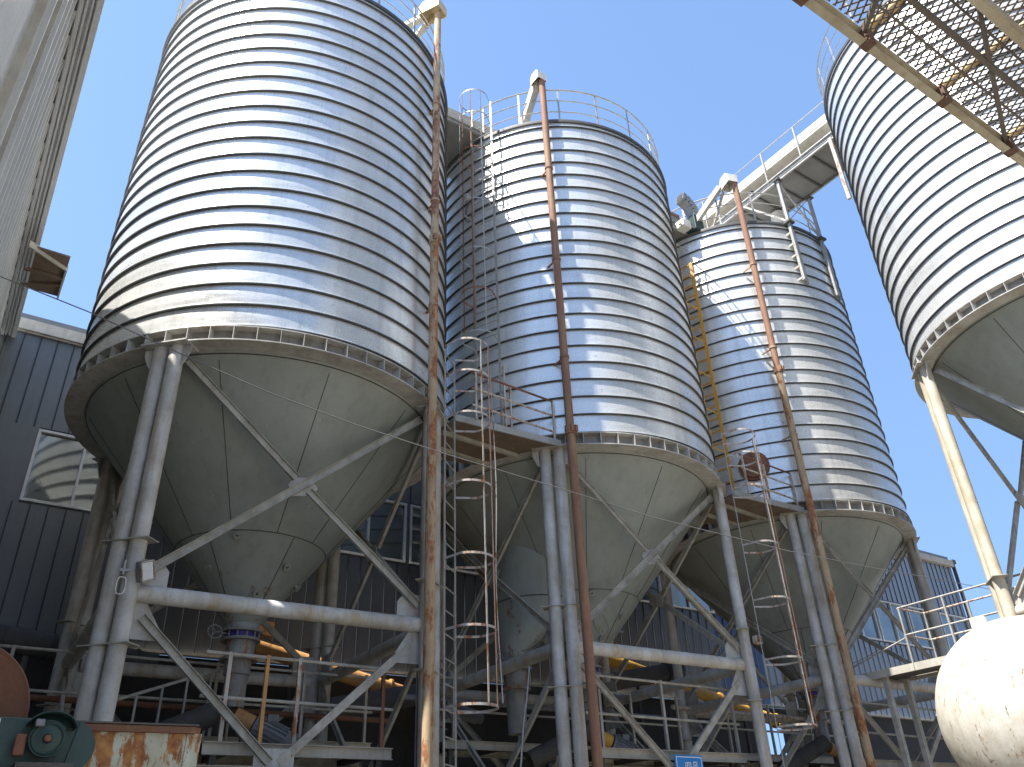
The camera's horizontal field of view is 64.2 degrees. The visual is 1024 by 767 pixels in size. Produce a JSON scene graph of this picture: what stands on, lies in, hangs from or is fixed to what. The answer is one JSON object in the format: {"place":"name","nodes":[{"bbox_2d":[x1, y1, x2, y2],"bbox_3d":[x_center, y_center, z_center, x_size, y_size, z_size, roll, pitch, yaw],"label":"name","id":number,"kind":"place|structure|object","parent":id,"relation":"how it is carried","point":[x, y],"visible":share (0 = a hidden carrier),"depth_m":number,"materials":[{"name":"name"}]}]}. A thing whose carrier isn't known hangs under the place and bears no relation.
{"place":"outdoors","nodes":[
{"label":"outdoors","id":0,"kind":"place"},
{"bbox_2d":[197,650,393,766],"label":"railing","id":1,"kind":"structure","parent":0,"point":[218,752],"depth_m":10.18,"materials":[{"name":"grey metal"}]},
{"bbox_2d":[0,313,971,766],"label":"storage shed","id":2,"kind":"structure","parent":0,"point":[48,475],"depth_m":16.80,"materials":[{"name":"dark painted metal cladding"},{"name":"glass"},{"name":"grey paint"}]},
{"bbox_2d":[18,429,121,512],"bbox_3d":[-8.363,1.737,15.777,1.720,1.460,0.120,17,-36,-30],"label":"window","id":3,"kind":"structure","parent":2,"relation":"in","point":[61,473],"depth_m":15.61,"materials":[{"name":"grey glass"}]},
{"bbox_2d":[340,499,406,563],"bbox_3d":[-3.314,3.289,18.788,1.920,1.460,0.120,17,-36,-30],"label":"window","id":4,"kind":"structure","parent":2,"relation":"in","point":[393,548],"depth_m":18.96,"materials":[{"name":"grey glass"}]},
{"bbox_2d":[409,504,478,575],"bbox_3d":[-1.637,3.804,19.788,1.920,1.460,0.120,17,-36,-30],"label":"window","id":5,"kind":"structure","parent":2,"relation":"in","point":[415,511],"depth_m":19.56,"materials":[{"name":"grey glass"}]},
{"bbox_2d":[639,575,661,603],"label":"window","id":6,"kind":"structure","parent":2,"relation":"in","point":[655,588],"depth_m":23.03,"materials":[{"name":"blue glass"}]},
{"bbox_2d":[670,583,714,613],"bbox_3d":[5.073,5.867,23.789,1.920,1.460,0.120,17,-36,-30],"label":"window","id":7,"kind":"structure","parent":2,"relation":"in","point":[679,600],"depth_m":23.46,"materials":[{"name":"blue glass"}]},
{"bbox_2d":[860,605,882,641],"bbox_3d":[11.784,7.929,27.790,1.920,1.460,0.120,17,-36,-30],"label":"window","id":8,"kind":"structure","parent":2,"relation":"in","point":[871,630],"depth_m":27.93,"materials":[{"name":"blue glass"}]},
{"bbox_2d":[875,600,914,646],"bbox_3d":[13.461,8.445,28.790,1.920,1.460,0.120,17,-36,-30],"label":"window","id":9,"kind":"structure","parent":2,"relation":"in","point":[890,632],"depth_m":28.68,"materials":[{"name":"blue glass"}]},
{"bbox_2d":[907,606,948,649],"bbox_3d":[15.139,8.960,29.790,1.920,1.460,0.120,17,-36,-30],"label":"window","id":10,"kind":"structure","parent":2,"relation":"in","point":[917,620],"depth_m":29.60,"materials":[{"name":"blue glass"}]},
{"bbox_2d":[938,612,970,649],"bbox_3d":[16.816,9.476,30.790,1.920,1.460,0.120,17,-36,-30],"label":"window","id":11,"kind":"structure","parent":2,"relation":"in","point":[962,626],"depth_m":30.85,"materials":[{"name":"blue glass"}]},
{"bbox_2d":[22,0,1023,754],"label":"sky","id":12,"kind":"structure","parent":0,"point":[713,84],"materials":[{"name":"blue"}]},
{"bbox_2d":[556,674,749,766],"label":"platform","id":13,"kind":"structure","parent":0,"point":[620,757],"depth_m":13.41,"materials":[{"name":"grey paint"}]},
{"bbox_2d":[821,701,959,766],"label":"platform","id":14,"kind":"structure","parent":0,"point":[887,763],"depth_m":16.42,"materials":[{"name":"grey paint"}]},
{"label":"concrete yard","id":15,"kind":"structure","parent":0,"visible":0},
{"bbox_2d":[0,648,29,717],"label":"rusty drum","id":16,"kind":"object","parent":15,"relation":"on","point":[14,695],"visible":0.62,"depth_m":3.90,"materials":[{"name":"metal"}]},
{"bbox_2d":[0,710,94,766],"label":"gear drive","id":17,"kind":"structure","parent":15,"relation":"on","point":[52,738],"depth_m":3.60,"materials":[{"name":"green paint"}]},
{"bbox_2d":[0,624,158,678],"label":"air duct","id":18,"kind":"object","parent":15,"relation":"on","point":[13,635],"visible":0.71,"depth_m":12.64,"materials":[{"name":"metal"}]},
{"bbox_2d":[76,720,201,766],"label":"rusty bin","id":19,"kind":"object","parent":15,"relation":"on","point":[128,744],"visible":0.81,"depth_m":3.98,"materials":[{"name":"beige metal"}]},
{"bbox_2d":[117,667,228,742],"bbox_3d":[-4.837,5.947,10.911,1.722,4.435,0.050,17,-36,-30],"label":"stair railing","id":20,"kind":"object","parent":15,"relation":"on","point":[161,687],"visible":0.46,"depth_m":11.74,"materials":[{"name":"grey metal"}]},
{"bbox_2d":[0,644,371,766],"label":"railing","id":21,"kind":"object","parent":15,"relation":"on","point":[208,737],"depth_m":12.71,"materials":[{"name":"grey metal"}]},
{"bbox_2d":[159,699,298,743],"bbox_3d":[-4.018,6.013,10.456,2.262,3.797,0.358,8,-32,-17],"label":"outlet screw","id":22,"kind":"object","parent":15,"relation":"on","point":[207,716],"visible":0.49,"depth_m":11.25,"materials":[{"name":"grey metal"}]},
{"bbox_2d":[35,0,448,766],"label":"grain silo","id":23,"kind":"object","parent":15,"relation":"on","point":[271,234],"visible":0.96,"depth_m":12.25,"materials":[{"name":"paint"}]},
{"bbox_2d":[115,559,154,594],"bbox_3d":[-4.325,2.230,9.455,0.413,0.442,0.217,21,-38,-35],"label":"floodlight","id":24,"kind":"object","parent":23,"relation":"attached to","point":[144,570],"visible":1,"depth_m":9.47,"materials":[{"name":"grey paint"}]},
{"bbox_2d":[30,694,388,723],"bbox_3d":[-4.562,5.257,13.121,5.701,0.136,0.090,17,-36,-30],"label":"water pipe","id":25,"kind":"object","parent":23,"relation":"attached to","point":[73,700],"visible":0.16,"depth_m":12.76,"materials":[{"name":"metal"}]},
{"bbox_2d":[414,418,422,766],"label":"loose wire","id":26,"kind":"object","parent":23,"relation":"attached to","point":[415,743],"visible":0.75,"depth_m":11.03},
{"bbox_2d":[200,684,417,736],"bbox_3d":[-3.400,7.387,13.910,5.382,4.896,0.450,18,-36,-31],"label":"air duct","id":27,"kind":"object","parent":15,"relation":"on","point":[391,696],"visible":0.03,"depth_m":15.12,"materials":[{"name":"metal"}]},
{"bbox_2d":[254,622,483,766],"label":"screw auger","id":28,"kind":"object","parent":15,"relation":"on","point":[265,647],"visible":0.27,"depth_m":15.98,"materials":[{"name":"orange paint"}]},
{"bbox_2d":[404,0,446,766],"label":"pipe","id":29,"kind":"object","parent":15,"relation":"on","point":[434,12],"visible":0.87,"depth_m":12.46,"materials":[{"name":"metal"}]},
{"bbox_2d":[443,337,498,766],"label":"caged ladder","id":30,"kind":"object","parent":15,"relation":"on","point":[455,705],"visible":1,"depth_m":11.81,"materials":[{"name":"grey metal"}]},
{"bbox_2d":[489,376,503,702],"bbox_3d":[-0.239,2.044,12.047,0.062,5.051,0.052,-2,-31,-1],"label":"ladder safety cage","id":31,"kind":"object","parent":30,"relation":"attached to","point":[496,547],"visible":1,"depth_m":11.77,"materials":[{"name":"metal"}]},
{"bbox_2d":[520,70,602,766],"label":"pipe","id":32,"kind":"object","parent":15,"relation":"on","point":[538,79],"visible":0.99,"depth_m":14.11,"materials":[{"name":"brown metal"}]},
{"bbox_2d":[439,676,687,766],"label":"platform","id":33,"kind":"structure","parent":15,"relation":"on","point":[488,749],"depth_m":14.98,"materials":[{"name":"grey paint"}]},
{"bbox_2d":[525,720,641,766],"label":"outlet screw","id":34,"kind":"object","parent":15,"relation":"on","point":[543,754],"visible":0.39,"depth_m":14.12,"materials":[{"name":"yellow paint"}]},
{"bbox_2d":[439,89,772,766],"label":"grain silo","id":35,"kind":"object","parent":15,"relation":"on","point":[643,438],"visible":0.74,"depth_m":15.50,"materials":[{"name":"grey paint"}]},
{"bbox_2d":[462,193,471,221],"bbox_3d":[-0.997,-3.852,17.861,0.182,0.756,0.304,17,-36,-30],"label":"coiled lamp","id":36,"kind":"object","parent":35,"relation":"attached to","point":[466,196],"visible":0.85,"depth_m":17.91,"materials":[{"name":"grey metal"}]},
{"bbox_2d":[459,89,502,425],"bbox_3d":[-0.720,-2.775,16.593,0.666,8.900,0.643,-19,-34,25],"label":"caged ladder","id":37,"kind":"object","parent":35,"relation":"attached to","point":[474,286],"visible":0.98,"depth_m":16.68,"materials":[{"name":"grey metal"}]},
{"bbox_2d":[441,366,560,465],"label":"ring platform","id":38,"kind":"structure","parent":35,"relation":"attached to","point":[510,441],"depth_m":14.03,"materials":[{"name":"grey metal"}]},
{"bbox_2d":[520,666,529,766],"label":"loose wire","id":39,"kind":"object","parent":35,"relation":"attached to","point":[524,716],"visible":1,"depth_m":12.22,"materials":[{"name":"grey metal"}]},
{"bbox_2d":[404,694,661,719],"bbox_3d":[0.640,6.577,16.540,6.401,0.145,0.100,17,-36,-30],"label":"water pipe","id":40,"kind":"object","parent":35,"relation":"attached to","point":[500,704],"visible":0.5,"depth_m":15.99,"materials":[{"name":"grey metal"}]},
{"bbox_2d":[447,107,687,239],"bbox_3d":[0.305,-5.073,20.280,14.700,0.925,1.540,17,-36,-30],"label":"conveyor gallery","id":41,"kind":"object","parent":35,"relation":"on","point":[454,143],"visible":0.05,"depth_m":18.90,"materials":[{"name":"grey paint"}]},
{"bbox_2d":[593,615,608,636],"bbox_3d":[1.552,4.221,14.241,0.286,0.408,0.094,6,-32,-14],"label":"loose wire","id":42,"kind":"object","parent":35,"relation":"hanging from","point":[597,630],"visible":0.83,"depth_m":14.21,"materials":[{"name":"grey metal"}]},
{"bbox_2d":[674,755,702,766],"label":"number sign","id":43,"kind":"object","parent":35,"relation":"attached to","point":[688,760],"visible":1,"depth_m":12.85,"materials":[{"name":"blue metal"}]},
{"bbox_2d":[528,663,685,745],"bbox_3d":[2.188,8.723,17.481,5.079,5.796,0.450,18,-36,-31],"label":"air duct","id":44,"kind":"object","parent":15,"relation":"on","point":[663,671],"visible":0.28,"depth_m":19.14,"materials":[{"name":"metal"}]},
{"bbox_2d":[599,642,792,752],"bbox_3d":[4.960,9.824,20.071,6.845,6.320,0.390,17,-36,-30],"label":"screw auger","id":45,"kind":"object","parent":15,"relation":"on","point":[704,694],"visible":0.2,"depth_m":21.04,"materials":[{"name":"yellow paint"}]},
{"bbox_2d":[721,428,817,766],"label":"caged ladder","id":46,"kind":"object","parent":15,"relation":"on","point":[786,603],"visible":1,"depth_m":15.22,"materials":[{"name":"grey metal"}]},
{"bbox_2d":[696,173,875,766],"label":"pipe","id":47,"kind":"object","parent":15,"relation":"on","point":[728,183],"visible":0.98,"depth_m":17.74,"materials":[{"name":"brown metal"}]},
{"bbox_2d":[714,700,859,766],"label":"platform","id":48,"kind":"structure","parent":15,"relation":"on","point":[753,759],"depth_m":18.73,"materials":[{"name":"grey paint"}]},
{"bbox_2d":[658,192,948,766],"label":"grain silo","id":49,"kind":"object","parent":15,"relation":"on","point":[863,518],"visible":0.61,"depth_m":18.78,"materials":[{"name":"grey paint"}]},
{"bbox_2d":[675,192,703,233],"bbox_3d":[4.829,-4.577,22.275,1.072,1.216,0.400,17,-36,-30],"label":"roof fan","id":50,"kind":"object","parent":49,"relation":"on","point":[688,207],"visible":0.91,"depth_m":22.09},
{"bbox_2d":[676,244,734,523],"bbox_3d":[4.323,-0.306,19.696,0.811,7.417,0.624,-24,-37,32],"label":"caged ladder","id":51,"kind":"object","parent":49,"relation":"attached to","point":[711,376],"visible":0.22,"depth_m":19.68,"materials":[{"name":"metal"}]},
{"bbox_2d":[700,447,804,526],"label":"ring platform","id":52,"kind":"structure","parent":49,"relation":"attached to","point":[750,509],"depth_m":17.23,"materials":[{"name":"grey metal"}]},
{"bbox_2d":[738,452,769,480],"bbox_3d":[5.427,1.856,18.327,0.690,0.690,0.170,-14,-33,19],"label":"wall hatch","id":53,"kind":"object","parent":49,"relation":"attached to","point":[751,476],"depth_m":18.25,"materials":[{"name":"brown metal"}]},
{"bbox_2d":[752,635,762,644],"bbox_3d":[4.448,4.643,14.786,0.160,0.140,0.111,17,-36,-30],"label":"leg junction box","id":54,"kind":"object","parent":49,"relation":"attached to","point":[756,639],"visible":0.96,"depth_m":14.74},
{"bbox_2d":[671,705,843,724],"bbox_3d":[6.321,8.154,20.033,6.501,0.145,0.100,17,-36,-30],"label":"water pipe","id":55,"kind":"object","parent":49,"relation":"attached to","point":[745,713],"visible":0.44,"depth_m":19.90,"materials":[{"name":"metal"}]},
{"bbox_2d":[697,101,851,300],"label":"conveyor bridge","id":56,"kind":"structure","parent":49,"relation":"on","point":[805,165],"depth_m":22.55,"materials":[{"name":"metal"}]},
{"bbox_2d":[771,210,784,222],"bbox_3d":[7.547,-4.257,23.302,0.721,1.396,0.420,-14,-32,18],"label":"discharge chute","id":57,"kind":"object","parent":49,"relation":"attached to","point":[778,212],"visible":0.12,"depth_m":23.37,"materials":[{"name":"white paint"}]},
{"bbox_2d":[777,735,864,766],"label":"outlet screw","id":58,"kind":"object","parent":15,"relation":"on","point":[811,751],"visible":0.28,"depth_m":17.50,"materials":[{"name":"orange paint"}]},
{"bbox_2d":[817,0,1023,617],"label":"grain silo","id":59,"kind":"object","parent":15,"relation":"on","point":[937,193],"visible":0.86,"depth_m":15.82,"materials":[{"name":"paint"}]},
{"bbox_2d":[832,573,1020,766],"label":"walkway","id":60,"kind":"structure","parent":15,"relation":"on","point":[905,674],"depth_m":15.99,"materials":[{"name":"metal"}]},
{"bbox_2d":[935,615,1023,766],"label":"storage tank","id":61,"kind":"object","parent":15,"relation":"on","point":[979,697],"visible":1,"depth_m":8.09,"materials":[{"name":"white metal"}]},
{"bbox_3d":[14.796,8.422,19.312,0.160,7.200,0.160,17,-36,-30],"label":"cable pole","id":62,"kind":"object","parent":15,"relation":"on","visible":0},
{"bbox_2d":[0,276,987,588],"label":"hanging cable","id":63,"kind":"object","parent":62,"relation":"attached to","point":[428,448],"visible":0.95,"depth_m":11.30,"materials":[{"name":"black rubber"}]},
{"label":"ground","id":64,"kind":"structure","parent":0,"visible":0},
{"bbox_2d":[0,0,104,337],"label":"ribbed building","id":65,"kind":"structure","parent":64,"relation":"on","point":[46,46],"depth_m":10.27,"materials":[{"name":"metal"}]},
{"bbox_2d":[792,0,1023,167],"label":"walkway","id":66,"kind":"structure","parent":64,"relation":"on","point":[862,37],"depth_m":6.01,"materials":[{"name":"brown metal"}]}
]}

